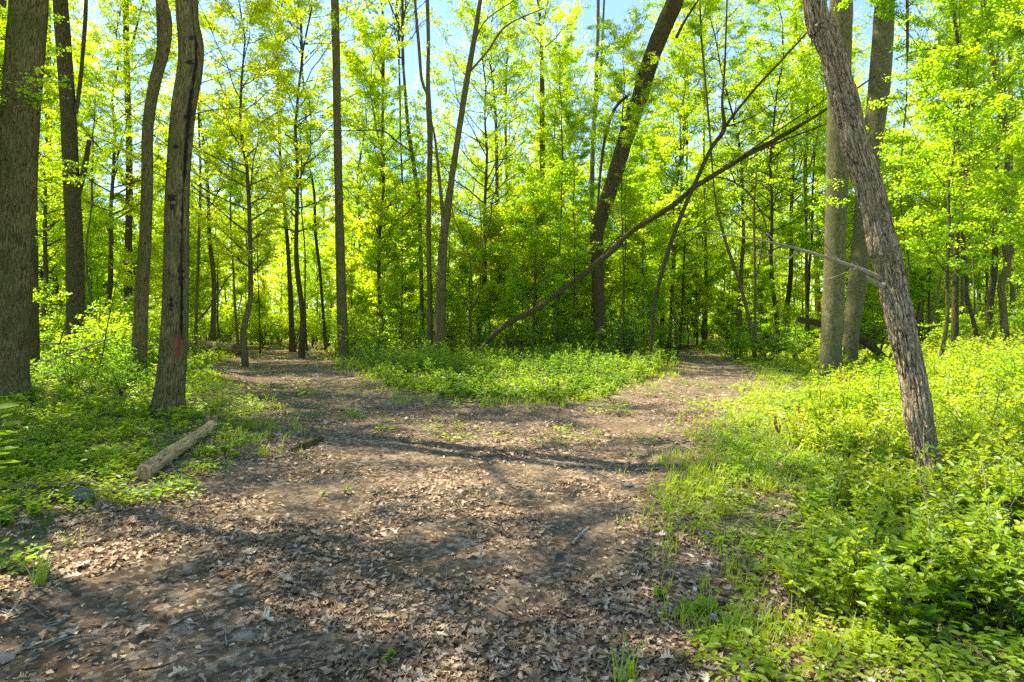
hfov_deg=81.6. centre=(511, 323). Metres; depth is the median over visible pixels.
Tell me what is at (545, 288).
understory tree
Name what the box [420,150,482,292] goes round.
maple tree
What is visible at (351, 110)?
maple tree
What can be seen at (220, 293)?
understory tree
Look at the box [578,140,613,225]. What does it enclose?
forest tree
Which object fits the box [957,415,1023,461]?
shrub
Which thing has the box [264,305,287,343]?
shrub
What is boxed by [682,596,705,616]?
seedling
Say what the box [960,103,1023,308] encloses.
maple tree
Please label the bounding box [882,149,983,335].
sapling
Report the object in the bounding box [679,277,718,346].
sapling
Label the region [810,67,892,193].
forest tree
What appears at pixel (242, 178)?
forest tree
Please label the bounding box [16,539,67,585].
grass tuft
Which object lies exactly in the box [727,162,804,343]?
understory tree
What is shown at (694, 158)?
maple tree
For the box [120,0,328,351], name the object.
maple tree
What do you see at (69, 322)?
dead branch
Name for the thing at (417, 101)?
forest tree
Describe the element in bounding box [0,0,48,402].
oak tree
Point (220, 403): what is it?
seedling
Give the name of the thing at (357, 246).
maple tree
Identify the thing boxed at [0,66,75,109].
maple tree
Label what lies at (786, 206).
forest tree
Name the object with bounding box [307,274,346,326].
understory tree
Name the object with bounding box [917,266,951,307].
sapling
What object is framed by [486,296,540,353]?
shrub
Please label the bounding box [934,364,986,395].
shrub
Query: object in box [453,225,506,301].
understory tree
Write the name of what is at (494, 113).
forest tree
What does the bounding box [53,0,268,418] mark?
scarred tree
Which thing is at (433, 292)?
sapling
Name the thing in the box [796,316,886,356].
slanting log
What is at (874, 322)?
shrub
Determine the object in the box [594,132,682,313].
understory tree
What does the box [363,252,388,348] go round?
sapling
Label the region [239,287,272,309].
sapling
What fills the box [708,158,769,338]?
maple tree
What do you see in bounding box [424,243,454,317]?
sapling
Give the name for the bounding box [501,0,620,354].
forest tree
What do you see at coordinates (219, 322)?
shrub
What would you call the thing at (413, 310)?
sapling
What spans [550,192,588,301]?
understory tree
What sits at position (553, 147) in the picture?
maple tree
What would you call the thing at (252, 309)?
shrub
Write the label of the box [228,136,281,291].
forest tree
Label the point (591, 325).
shrub
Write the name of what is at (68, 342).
dead branch
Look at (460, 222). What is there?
sapling
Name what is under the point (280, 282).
understory tree
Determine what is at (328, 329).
shrub
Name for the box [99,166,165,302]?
sapling
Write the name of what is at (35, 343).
forest tree
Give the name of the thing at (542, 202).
maple tree
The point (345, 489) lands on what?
seedling
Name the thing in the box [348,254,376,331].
sapling
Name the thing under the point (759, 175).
forest tree
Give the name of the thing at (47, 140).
forest tree
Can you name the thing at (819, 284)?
understory tree
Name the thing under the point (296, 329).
shrub
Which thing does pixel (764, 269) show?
sapling
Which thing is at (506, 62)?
forest tree
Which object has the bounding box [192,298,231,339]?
shrub
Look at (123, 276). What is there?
sapling
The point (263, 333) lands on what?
shrub
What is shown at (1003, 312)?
forest tree
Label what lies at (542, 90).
forest tree
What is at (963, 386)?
shrub
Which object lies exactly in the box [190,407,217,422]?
seedling
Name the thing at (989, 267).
sapling
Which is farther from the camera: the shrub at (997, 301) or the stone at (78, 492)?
the shrub at (997, 301)
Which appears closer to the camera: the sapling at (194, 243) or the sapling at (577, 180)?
the sapling at (194, 243)
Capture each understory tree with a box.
[38,126,124,285]
[38,182,124,300]
[105,250,122,305]
[107,135,225,273]
[115,201,190,302]
[116,217,195,314]
[133,152,236,293]
[133,216,194,305]
[134,191,196,296]
[154,234,220,323]
[189,142,279,341]
[191,198,265,340]
[194,109,302,344]
[202,256,232,316]
[253,224,318,317]
[273,185,357,342]
[293,238,335,344]
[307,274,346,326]
[319,167,391,280]
[324,121,440,336]
[376,196,438,337]
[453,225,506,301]
[489,163,560,247]
[520,228,555,320]
[544,190,587,314]
[548,179,615,293]
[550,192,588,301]
[575,116,684,247]
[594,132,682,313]
[604,111,724,336]
[653,167,729,342]
[654,217,690,308]
[675,201,732,341]
[676,243,725,315]
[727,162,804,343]
[746,24,931,349]
[756,183,823,333]
[782,82,916,321]
[786,186,870,312]
[790,150,939,349]
[815,101,933,325]
[825,0,1023,347]
[886,137,987,288]
[907,122,1001,312]
[924,101,1023,276]
[929,106,1023,307]
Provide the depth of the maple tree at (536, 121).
44.60 m
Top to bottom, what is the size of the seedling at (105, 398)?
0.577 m
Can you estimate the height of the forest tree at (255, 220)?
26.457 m
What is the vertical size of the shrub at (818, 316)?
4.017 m
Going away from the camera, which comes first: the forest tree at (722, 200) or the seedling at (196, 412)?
the seedling at (196, 412)
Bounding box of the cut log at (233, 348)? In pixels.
[188,339,239,352]
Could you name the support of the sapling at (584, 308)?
on the ground at (94, 611)
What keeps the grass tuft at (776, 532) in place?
on the ground at (94, 611)
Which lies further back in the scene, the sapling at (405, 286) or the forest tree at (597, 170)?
the forest tree at (597, 170)
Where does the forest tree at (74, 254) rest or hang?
on the ground at (94, 611)
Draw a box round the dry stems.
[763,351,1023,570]
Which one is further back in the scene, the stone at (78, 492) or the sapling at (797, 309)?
the sapling at (797, 309)
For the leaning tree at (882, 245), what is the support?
on the ground at (94, 611)
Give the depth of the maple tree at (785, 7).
34.64 m
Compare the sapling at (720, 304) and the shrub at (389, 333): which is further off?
the sapling at (720, 304)
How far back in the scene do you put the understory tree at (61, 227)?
27.59 m
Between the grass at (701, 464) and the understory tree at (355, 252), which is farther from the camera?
the understory tree at (355, 252)
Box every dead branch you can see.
[33,338,114,366]
[38,339,110,378]
[40,335,114,344]
[58,291,81,344]
[94,269,119,379]
[194,272,233,323]
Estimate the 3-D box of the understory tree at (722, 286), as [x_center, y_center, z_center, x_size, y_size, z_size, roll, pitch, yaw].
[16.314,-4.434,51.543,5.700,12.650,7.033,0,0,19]
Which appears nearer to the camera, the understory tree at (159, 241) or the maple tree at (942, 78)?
the maple tree at (942, 78)
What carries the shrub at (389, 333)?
on the ground at (94, 611)
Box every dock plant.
[773,415,780,433]
[839,366,852,389]
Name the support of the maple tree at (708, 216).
on the ground at (94, 611)
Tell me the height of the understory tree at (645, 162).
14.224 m
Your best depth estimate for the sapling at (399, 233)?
37.48 m
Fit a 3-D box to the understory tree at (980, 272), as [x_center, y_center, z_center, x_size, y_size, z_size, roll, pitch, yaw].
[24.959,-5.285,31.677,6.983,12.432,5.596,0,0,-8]
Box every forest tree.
[0,0,6,92]
[30,197,39,376]
[39,21,164,327]
[44,0,54,348]
[52,0,91,367]
[103,58,202,244]
[122,0,143,318]
[128,0,171,378]
[193,9,201,357]
[195,75,289,354]
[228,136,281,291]
[228,169,279,352]
[229,156,288,299]
[242,0,319,351]
[248,62,333,354]
[270,0,362,351]
[292,117,349,328]
[300,0,441,351]
[326,139,372,267]
[331,0,349,359]
[339,0,436,335]
[364,0,424,333]
[378,66,450,241]
[404,104,481,312]
[414,0,432,355]
[425,0,543,355]
[441,0,548,340]
[444,0,550,297]
[454,152,494,254]
[501,0,596,327]
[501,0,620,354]
[524,138,567,165]
[525,0,613,331]
[526,120,585,196]
[576,0,683,358]
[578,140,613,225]
[588,0,604,314]
[599,155,660,352]
[632,0,723,348]
[635,0,741,349]
[639,83,721,338]
[646,0,751,346]
[668,0,763,362]
[685,142,718,299]
[694,149,736,332]
[710,41,802,293]
[725,193,751,304]
[728,135,794,293]
[746,146,796,318]
[763,150,803,290]
[765,7,871,334]
[775,103,852,310]
[794,2,820,344]
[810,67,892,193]
[834,0,931,296]
[894,0,1019,350]
[894,0,1023,332]
[902,1,1023,346]
[914,0,998,319]
[918,2,966,333]
[922,0,1011,357]
[979,3,1016,329]
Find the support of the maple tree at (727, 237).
on the ground at (94, 611)
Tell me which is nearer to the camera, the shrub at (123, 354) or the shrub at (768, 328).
the shrub at (123, 354)
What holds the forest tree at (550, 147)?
on the ground at (94, 611)
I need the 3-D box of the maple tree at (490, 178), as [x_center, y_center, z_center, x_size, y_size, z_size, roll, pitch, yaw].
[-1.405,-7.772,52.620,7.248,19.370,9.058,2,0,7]
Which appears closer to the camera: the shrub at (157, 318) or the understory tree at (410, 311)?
the shrub at (157, 318)
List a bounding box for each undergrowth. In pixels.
[0,338,252,525]
[321,315,704,403]
[748,318,1023,646]
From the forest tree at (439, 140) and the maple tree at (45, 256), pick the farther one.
the forest tree at (439, 140)
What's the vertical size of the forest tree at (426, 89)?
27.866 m
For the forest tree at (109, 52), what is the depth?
21.93 m
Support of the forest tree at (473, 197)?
on the ground at (94, 611)
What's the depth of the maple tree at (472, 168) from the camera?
49.86 m
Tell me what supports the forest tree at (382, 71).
on the ground at (94, 611)
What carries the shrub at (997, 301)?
on the ground at (94, 611)
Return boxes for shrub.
[39,278,109,357]
[39,284,102,329]
[39,342,106,389]
[40,307,94,350]
[40,322,65,351]
[43,307,60,331]
[51,294,131,370]
[57,312,153,370]
[83,324,158,376]
[83,354,152,395]
[86,294,155,356]
[116,304,208,368]
[126,318,159,346]
[148,308,160,334]
[150,290,206,337]
[188,315,209,338]
[190,311,220,339]
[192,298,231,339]
[198,303,231,340]
[198,309,255,342]
[220,293,265,341]
[228,289,274,343]
[229,296,272,343]
[233,311,287,348]
[256,309,298,344]
[261,306,287,343]
[262,306,315,345]
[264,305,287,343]
[297,311,326,346]
[306,307,336,342]
[307,310,336,346]
[320,305,389,350]
[332,307,418,350]
[382,306,434,353]
[418,287,478,343]
[433,311,465,333]
[451,317,507,351]
[458,319,491,344]
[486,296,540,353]
[491,309,525,340]
[523,301,570,350]
[528,291,609,345]
[564,291,615,346]
[574,302,618,349]
[591,291,651,356]
[593,303,665,355]
[633,305,663,341]
[641,305,695,355]
[644,295,686,330]
[654,304,674,337]
[674,325,699,340]
[688,321,710,340]
[691,311,724,339]
[700,325,759,359]
[708,306,735,341]
[710,328,742,341]
[711,316,729,342]
[723,300,773,341]
[740,323,806,363]
[758,306,788,341]
[767,301,842,346]
[777,316,820,361]
[795,326,859,350]
[795,407,878,456]
[797,369,854,435]
[798,311,820,340]
[804,329,842,352]
[805,285,871,337]
[807,366,888,429]
[817,396,874,428]
[829,353,901,413]
[842,387,891,428]
[843,300,887,348]
[860,312,888,346]
[885,283,950,327]
[918,307,999,342]
[919,317,941,339]
[923,350,967,394]
[927,363,945,393]
[929,339,976,363]
[930,387,954,406]
[931,337,1005,374]
[932,371,1023,461]
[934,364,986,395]
[936,287,983,324]
[939,293,984,320]
[940,347,984,371]
[940,377,979,396]
[948,358,1020,412]
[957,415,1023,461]
[959,268,1023,319]
[959,306,1023,343]
[965,279,1023,317]
[970,328,1023,403]
[978,301,1023,332]
[985,346,1023,389]
[987,348,1023,377]
[1006,286,1023,308]
[1006,377,1023,407]
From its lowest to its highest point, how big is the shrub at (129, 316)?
2.531 m
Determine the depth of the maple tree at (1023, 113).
55.33 m
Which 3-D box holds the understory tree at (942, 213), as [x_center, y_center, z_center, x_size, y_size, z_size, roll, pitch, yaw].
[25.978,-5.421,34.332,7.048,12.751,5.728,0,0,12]
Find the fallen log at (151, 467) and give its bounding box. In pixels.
[133,420,216,480]
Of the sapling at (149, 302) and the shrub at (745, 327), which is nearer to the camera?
the shrub at (745, 327)
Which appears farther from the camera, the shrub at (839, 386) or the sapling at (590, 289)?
the sapling at (590, 289)
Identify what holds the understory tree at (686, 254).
on the ground at (94, 611)
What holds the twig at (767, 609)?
on the ground at (94, 611)
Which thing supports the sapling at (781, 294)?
on the ground at (94, 611)
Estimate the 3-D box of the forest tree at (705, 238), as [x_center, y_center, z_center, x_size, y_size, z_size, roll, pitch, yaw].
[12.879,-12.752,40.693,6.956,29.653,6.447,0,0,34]
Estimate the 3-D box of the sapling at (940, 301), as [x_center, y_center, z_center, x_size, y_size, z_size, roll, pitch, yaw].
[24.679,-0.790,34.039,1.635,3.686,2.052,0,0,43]
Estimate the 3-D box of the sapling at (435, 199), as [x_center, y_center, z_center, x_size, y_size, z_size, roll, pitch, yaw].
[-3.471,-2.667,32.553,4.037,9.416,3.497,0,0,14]
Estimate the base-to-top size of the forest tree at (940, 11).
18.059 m
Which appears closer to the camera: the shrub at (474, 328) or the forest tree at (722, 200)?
the shrub at (474, 328)
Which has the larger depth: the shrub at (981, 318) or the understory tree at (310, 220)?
the understory tree at (310, 220)
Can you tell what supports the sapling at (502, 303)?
on the ground at (94, 611)
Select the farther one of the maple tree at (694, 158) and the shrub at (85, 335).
the maple tree at (694, 158)
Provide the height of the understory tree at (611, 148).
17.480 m
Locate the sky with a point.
(614, 9)
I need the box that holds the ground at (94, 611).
[0,329,1023,681]
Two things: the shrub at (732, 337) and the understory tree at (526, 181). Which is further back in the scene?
the understory tree at (526, 181)
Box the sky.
[38,0,1023,319]
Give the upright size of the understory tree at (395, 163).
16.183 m
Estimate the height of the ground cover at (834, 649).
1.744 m
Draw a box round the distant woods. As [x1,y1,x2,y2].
[62,201,1022,332]
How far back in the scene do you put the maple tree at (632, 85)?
38.20 m
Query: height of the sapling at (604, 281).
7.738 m
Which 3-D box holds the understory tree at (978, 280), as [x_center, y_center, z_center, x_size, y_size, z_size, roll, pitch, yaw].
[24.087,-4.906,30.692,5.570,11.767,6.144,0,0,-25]
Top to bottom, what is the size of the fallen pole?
9.023 m
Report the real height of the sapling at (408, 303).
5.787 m
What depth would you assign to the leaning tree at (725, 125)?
21.93 m
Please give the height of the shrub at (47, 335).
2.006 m
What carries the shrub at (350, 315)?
on the ground at (94, 611)
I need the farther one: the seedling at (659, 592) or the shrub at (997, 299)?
the shrub at (997, 299)
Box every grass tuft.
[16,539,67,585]
[596,625,659,681]
[763,513,789,546]
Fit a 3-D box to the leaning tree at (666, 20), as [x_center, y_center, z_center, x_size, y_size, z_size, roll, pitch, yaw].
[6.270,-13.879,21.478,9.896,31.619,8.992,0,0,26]
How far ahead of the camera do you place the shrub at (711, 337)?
48.26 m
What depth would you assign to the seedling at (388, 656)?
2.88 m
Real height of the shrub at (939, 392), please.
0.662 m
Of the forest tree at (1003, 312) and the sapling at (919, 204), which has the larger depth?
the sapling at (919, 204)
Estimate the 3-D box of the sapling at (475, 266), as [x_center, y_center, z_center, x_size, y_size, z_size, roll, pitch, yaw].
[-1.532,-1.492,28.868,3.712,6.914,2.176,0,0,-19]
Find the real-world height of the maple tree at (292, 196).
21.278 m
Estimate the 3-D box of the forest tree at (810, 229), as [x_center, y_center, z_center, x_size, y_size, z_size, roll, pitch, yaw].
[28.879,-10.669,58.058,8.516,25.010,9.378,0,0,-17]
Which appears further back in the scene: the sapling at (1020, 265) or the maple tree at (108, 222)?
the sapling at (1020, 265)
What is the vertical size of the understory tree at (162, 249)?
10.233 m
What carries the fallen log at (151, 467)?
on the ground at (94, 611)
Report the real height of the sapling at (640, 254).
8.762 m
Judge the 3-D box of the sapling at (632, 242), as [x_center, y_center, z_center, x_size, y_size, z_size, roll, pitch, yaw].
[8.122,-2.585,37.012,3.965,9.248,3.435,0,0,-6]
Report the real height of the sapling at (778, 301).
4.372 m
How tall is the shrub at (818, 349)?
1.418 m
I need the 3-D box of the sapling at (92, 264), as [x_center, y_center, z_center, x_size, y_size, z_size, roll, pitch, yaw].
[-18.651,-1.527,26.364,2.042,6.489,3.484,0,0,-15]
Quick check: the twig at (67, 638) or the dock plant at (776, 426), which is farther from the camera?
the dock plant at (776, 426)
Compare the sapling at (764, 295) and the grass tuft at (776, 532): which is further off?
the sapling at (764, 295)
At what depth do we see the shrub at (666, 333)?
28.44 m
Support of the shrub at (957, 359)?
on the ground at (94, 611)
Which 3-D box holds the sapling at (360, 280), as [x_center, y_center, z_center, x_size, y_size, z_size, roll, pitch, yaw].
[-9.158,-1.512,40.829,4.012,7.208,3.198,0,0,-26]
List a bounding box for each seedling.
[6,396,46,424]
[29,459,86,500]
[58,392,111,430]
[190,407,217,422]
[204,400,226,413]
[342,484,351,493]
[382,648,395,660]
[652,584,668,601]
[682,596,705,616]
[699,626,726,649]
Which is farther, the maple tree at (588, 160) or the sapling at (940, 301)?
the maple tree at (588, 160)
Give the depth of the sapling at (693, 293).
40.69 m
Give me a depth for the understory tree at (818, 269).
34.87 m
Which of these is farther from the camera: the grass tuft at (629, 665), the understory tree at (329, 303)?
the understory tree at (329, 303)
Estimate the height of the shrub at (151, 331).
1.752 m
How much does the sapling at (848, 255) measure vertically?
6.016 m
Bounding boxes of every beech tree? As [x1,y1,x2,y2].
[816,0,852,377]
[843,0,894,365]
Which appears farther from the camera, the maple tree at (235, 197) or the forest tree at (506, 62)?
the maple tree at (235, 197)
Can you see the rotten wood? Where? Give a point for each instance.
(309, 442)
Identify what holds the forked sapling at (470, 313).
on the ground at (94, 611)
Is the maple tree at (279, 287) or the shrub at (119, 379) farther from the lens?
the maple tree at (279, 287)
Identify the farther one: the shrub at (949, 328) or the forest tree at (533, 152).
the forest tree at (533, 152)
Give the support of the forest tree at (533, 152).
on the ground at (94, 611)
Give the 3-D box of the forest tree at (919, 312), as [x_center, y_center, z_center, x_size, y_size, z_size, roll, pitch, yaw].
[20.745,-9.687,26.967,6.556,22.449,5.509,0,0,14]
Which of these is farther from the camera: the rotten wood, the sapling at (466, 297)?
the sapling at (466, 297)
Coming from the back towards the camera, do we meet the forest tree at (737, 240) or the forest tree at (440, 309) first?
the forest tree at (737, 240)
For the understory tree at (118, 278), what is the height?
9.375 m
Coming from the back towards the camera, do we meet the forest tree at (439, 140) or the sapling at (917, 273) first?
the forest tree at (439, 140)
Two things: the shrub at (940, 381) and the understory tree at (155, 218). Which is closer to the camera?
the shrub at (940, 381)
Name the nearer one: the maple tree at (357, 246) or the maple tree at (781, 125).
the maple tree at (781, 125)
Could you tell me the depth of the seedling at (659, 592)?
3.44 m
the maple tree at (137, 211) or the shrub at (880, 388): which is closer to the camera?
the shrub at (880, 388)
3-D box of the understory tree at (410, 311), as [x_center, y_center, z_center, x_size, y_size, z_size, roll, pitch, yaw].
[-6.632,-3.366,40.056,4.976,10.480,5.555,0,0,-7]
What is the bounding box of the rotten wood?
[290,436,323,450]
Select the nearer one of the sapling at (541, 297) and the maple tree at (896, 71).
the sapling at (541, 297)
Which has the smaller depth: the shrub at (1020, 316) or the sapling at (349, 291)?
the shrub at (1020, 316)
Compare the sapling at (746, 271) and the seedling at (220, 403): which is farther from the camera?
the sapling at (746, 271)
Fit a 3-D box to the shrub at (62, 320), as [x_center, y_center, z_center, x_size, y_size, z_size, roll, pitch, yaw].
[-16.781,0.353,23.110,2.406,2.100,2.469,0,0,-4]
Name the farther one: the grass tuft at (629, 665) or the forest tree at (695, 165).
the forest tree at (695, 165)
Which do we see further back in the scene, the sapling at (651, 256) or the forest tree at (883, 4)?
the sapling at (651, 256)
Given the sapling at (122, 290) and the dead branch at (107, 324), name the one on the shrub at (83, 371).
the dead branch at (107, 324)
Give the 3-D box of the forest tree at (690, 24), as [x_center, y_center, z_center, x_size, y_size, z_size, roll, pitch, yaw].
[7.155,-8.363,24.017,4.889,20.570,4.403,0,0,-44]
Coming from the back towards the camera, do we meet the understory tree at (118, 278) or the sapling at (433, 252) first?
the understory tree at (118, 278)
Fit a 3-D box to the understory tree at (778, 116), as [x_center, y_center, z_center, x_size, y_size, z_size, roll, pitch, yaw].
[15.810,-6.872,29.816,8.520,17.662,7.886,0,0,43]
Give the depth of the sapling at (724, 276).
49.91 m
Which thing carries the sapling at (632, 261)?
on the ground at (94, 611)
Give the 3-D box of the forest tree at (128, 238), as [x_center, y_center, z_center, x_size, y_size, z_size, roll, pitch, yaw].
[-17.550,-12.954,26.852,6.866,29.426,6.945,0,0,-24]
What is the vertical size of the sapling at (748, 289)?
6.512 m
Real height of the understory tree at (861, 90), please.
17.729 m
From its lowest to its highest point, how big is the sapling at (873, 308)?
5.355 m
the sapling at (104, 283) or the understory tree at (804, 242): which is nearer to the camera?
the understory tree at (804, 242)
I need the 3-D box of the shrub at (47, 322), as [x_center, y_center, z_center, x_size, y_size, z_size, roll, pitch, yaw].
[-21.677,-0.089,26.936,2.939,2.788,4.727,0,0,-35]
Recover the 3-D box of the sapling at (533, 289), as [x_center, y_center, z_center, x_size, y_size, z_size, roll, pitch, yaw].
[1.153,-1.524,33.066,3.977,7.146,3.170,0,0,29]
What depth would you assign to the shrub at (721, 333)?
41.81 m
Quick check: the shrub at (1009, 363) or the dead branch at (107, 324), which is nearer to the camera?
the shrub at (1009, 363)
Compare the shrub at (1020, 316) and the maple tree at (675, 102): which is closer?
the shrub at (1020, 316)
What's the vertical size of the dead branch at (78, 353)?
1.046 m
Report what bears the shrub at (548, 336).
on the ground at (94, 611)
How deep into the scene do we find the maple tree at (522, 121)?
55.83 m
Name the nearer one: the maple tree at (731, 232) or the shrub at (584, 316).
the shrub at (584, 316)
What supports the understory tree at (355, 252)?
on the ground at (94, 611)
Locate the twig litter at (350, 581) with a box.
[0,393,903,681]
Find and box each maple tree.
[0,0,109,303]
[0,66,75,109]
[38,0,149,317]
[38,0,191,329]
[38,1,125,352]
[38,70,140,323]
[113,0,313,366]
[114,170,162,254]
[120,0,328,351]
[202,0,411,358]
[225,191,269,306]
[247,185,311,339]
[255,120,329,340]
[284,177,335,296]
[292,40,404,311]
[310,31,403,332]
[316,4,454,354]
[333,179,371,291]
[361,121,447,311]
[409,0,550,346]
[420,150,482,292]
[432,137,504,321]
[441,53,572,225]
[460,129,521,285]
[468,132,519,223]
[476,43,601,239]
[482,144,608,354]
[508,106,595,226]
[517,80,650,347]
[563,29,684,324]
[566,159,619,241]
[622,39,763,352]
[646,0,826,350]
[671,130,737,341]
[680,154,728,335]
[683,148,768,308]
[696,0,873,351]
[703,0,864,345]
[708,51,810,341]
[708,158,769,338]
[737,193,786,315]
[780,93,893,271]
[805,0,1023,363]
[856,0,1023,329]
[882,106,924,213]
[887,36,1021,316]
[922,0,1023,243]
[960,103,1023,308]
[969,8,1023,295]
[999,88,1023,181]
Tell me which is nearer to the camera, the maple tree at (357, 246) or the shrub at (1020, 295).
the shrub at (1020, 295)
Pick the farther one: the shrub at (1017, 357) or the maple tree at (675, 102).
the maple tree at (675, 102)
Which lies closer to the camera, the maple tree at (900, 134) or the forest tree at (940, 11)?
the forest tree at (940, 11)
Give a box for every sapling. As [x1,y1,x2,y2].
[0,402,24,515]
[38,159,94,342]
[64,213,124,319]
[84,206,123,318]
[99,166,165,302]
[99,270,123,320]
[106,241,162,324]
[113,247,157,304]
[120,280,157,318]
[150,231,221,318]
[151,197,206,313]
[221,222,281,316]
[221,296,242,342]
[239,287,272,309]
[250,297,270,344]
[253,273,276,326]
[274,287,307,323]
[313,241,353,327]
[319,202,395,328]
[330,261,363,325]
[347,185,417,306]
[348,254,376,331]
[350,199,435,337]
[352,249,388,322]
[355,218,425,336]
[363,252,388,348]
[368,254,426,337]
[377,177,447,335]
[384,267,421,334]
[404,284,419,320]
[407,189,475,329]
[411,257,437,324]
[421,173,517,362]
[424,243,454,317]
[424,266,459,322]
[425,214,495,345]
[437,255,468,330]
[447,224,510,335]
[449,203,514,324]
[449,280,470,326]
[467,278,488,323]
[484,196,549,350]
[488,232,523,344]
[490,197,528,350]
[495,246,550,327]
[505,208,561,353]
[512,269,547,331]
[518,184,570,346]
[525,163,589,310]
[543,245,576,335]
[546,209,635,346]
[549,269,583,329]
[568,296,586,329]
[578,237,614,310]
[579,256,620,323]
[579,267,616,308]
[606,183,696,351]
[606,252,645,323]
[608,202,677,352]
[610,192,667,334]
[610,248,665,335]
[616,214,670,312]
[631,222,685,330]
[657,272,685,326]
[665,199,736,347]
[665,260,713,346]
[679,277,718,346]
[692,239,744,340]
[700,288,727,340]
[709,290,742,341]
[714,236,774,330]
[716,281,750,326]
[723,256,758,346]
[731,259,774,328]
[737,264,781,342]
[759,294,783,341]
[773,235,816,320]
[776,291,784,309]
[778,271,810,324]
[823,231,879,322]
[862,257,884,337]
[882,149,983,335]
[897,174,952,339]
[903,230,945,332]
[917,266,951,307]
[925,280,951,322]
[939,268,972,310]
[968,269,996,306]
[982,203,1022,293]
[998,203,1023,289]
[1002,188,1023,269]
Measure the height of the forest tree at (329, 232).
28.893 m
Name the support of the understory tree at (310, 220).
on the ground at (94, 611)
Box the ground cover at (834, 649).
[0,325,1023,681]
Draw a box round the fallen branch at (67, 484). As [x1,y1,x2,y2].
[0,482,95,489]
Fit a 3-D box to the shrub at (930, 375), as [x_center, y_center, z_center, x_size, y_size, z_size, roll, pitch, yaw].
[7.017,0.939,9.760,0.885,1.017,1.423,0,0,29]
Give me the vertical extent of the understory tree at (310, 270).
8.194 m
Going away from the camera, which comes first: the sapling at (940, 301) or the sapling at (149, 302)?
the sapling at (940, 301)
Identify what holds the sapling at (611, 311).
on the ground at (94, 611)
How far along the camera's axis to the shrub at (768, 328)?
40.98 m
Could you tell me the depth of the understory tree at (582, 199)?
38.71 m
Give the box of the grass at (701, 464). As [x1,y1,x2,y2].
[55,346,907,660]
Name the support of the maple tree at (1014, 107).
on the ground at (94, 611)
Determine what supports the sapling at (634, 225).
on the ground at (94, 611)
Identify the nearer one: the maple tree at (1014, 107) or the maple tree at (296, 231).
the maple tree at (296, 231)
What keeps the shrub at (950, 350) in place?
on the ground at (94, 611)
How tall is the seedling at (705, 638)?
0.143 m
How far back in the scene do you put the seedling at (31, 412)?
8.59 m
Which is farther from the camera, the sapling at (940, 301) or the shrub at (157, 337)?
the sapling at (940, 301)
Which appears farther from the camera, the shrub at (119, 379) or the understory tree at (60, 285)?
the understory tree at (60, 285)
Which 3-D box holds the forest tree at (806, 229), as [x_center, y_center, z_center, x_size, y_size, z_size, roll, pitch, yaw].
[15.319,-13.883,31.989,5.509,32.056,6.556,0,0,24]
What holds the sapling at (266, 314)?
on the ground at (94, 611)
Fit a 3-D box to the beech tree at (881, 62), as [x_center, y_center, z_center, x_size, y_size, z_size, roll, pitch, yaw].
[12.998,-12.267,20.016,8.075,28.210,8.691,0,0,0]
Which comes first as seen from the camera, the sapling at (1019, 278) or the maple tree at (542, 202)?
the sapling at (1019, 278)
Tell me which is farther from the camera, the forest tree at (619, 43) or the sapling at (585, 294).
the sapling at (585, 294)
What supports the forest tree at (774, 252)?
on the ground at (94, 611)
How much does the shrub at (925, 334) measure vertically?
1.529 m
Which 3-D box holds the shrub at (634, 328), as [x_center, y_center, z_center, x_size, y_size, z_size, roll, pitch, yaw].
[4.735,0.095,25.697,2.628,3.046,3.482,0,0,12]
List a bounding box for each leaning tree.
[589,0,698,355]
[648,0,806,359]
[687,0,949,501]
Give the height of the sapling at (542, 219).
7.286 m
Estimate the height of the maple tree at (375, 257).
17.611 m
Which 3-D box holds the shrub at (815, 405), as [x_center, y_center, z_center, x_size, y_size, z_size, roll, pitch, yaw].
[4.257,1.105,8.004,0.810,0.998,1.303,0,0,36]
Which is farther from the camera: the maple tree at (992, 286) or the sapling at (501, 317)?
the sapling at (501, 317)
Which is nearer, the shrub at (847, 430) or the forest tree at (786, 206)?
the shrub at (847, 430)
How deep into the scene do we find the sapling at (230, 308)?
44.83 m
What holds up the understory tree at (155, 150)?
on the ground at (94, 611)
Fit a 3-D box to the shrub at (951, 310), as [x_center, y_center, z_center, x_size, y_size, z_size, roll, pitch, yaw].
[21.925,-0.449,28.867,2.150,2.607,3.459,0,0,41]
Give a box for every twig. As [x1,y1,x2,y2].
[1,634,123,665]
[135,658,182,670]
[229,651,339,677]
[571,526,589,544]
[743,593,776,658]
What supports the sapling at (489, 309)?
on the ground at (94, 611)
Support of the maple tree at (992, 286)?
on the ground at (94, 611)
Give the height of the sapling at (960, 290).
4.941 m
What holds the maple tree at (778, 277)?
on the ground at (94, 611)
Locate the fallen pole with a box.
[478,75,875,350]
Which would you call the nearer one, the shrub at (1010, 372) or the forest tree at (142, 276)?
the shrub at (1010, 372)
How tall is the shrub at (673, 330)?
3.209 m
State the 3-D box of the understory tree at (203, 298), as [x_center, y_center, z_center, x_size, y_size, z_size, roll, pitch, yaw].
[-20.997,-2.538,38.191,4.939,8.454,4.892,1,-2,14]
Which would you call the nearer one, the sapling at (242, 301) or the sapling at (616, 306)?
the sapling at (616, 306)
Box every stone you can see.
[0,651,15,664]
[67,487,94,501]
[622,482,633,486]

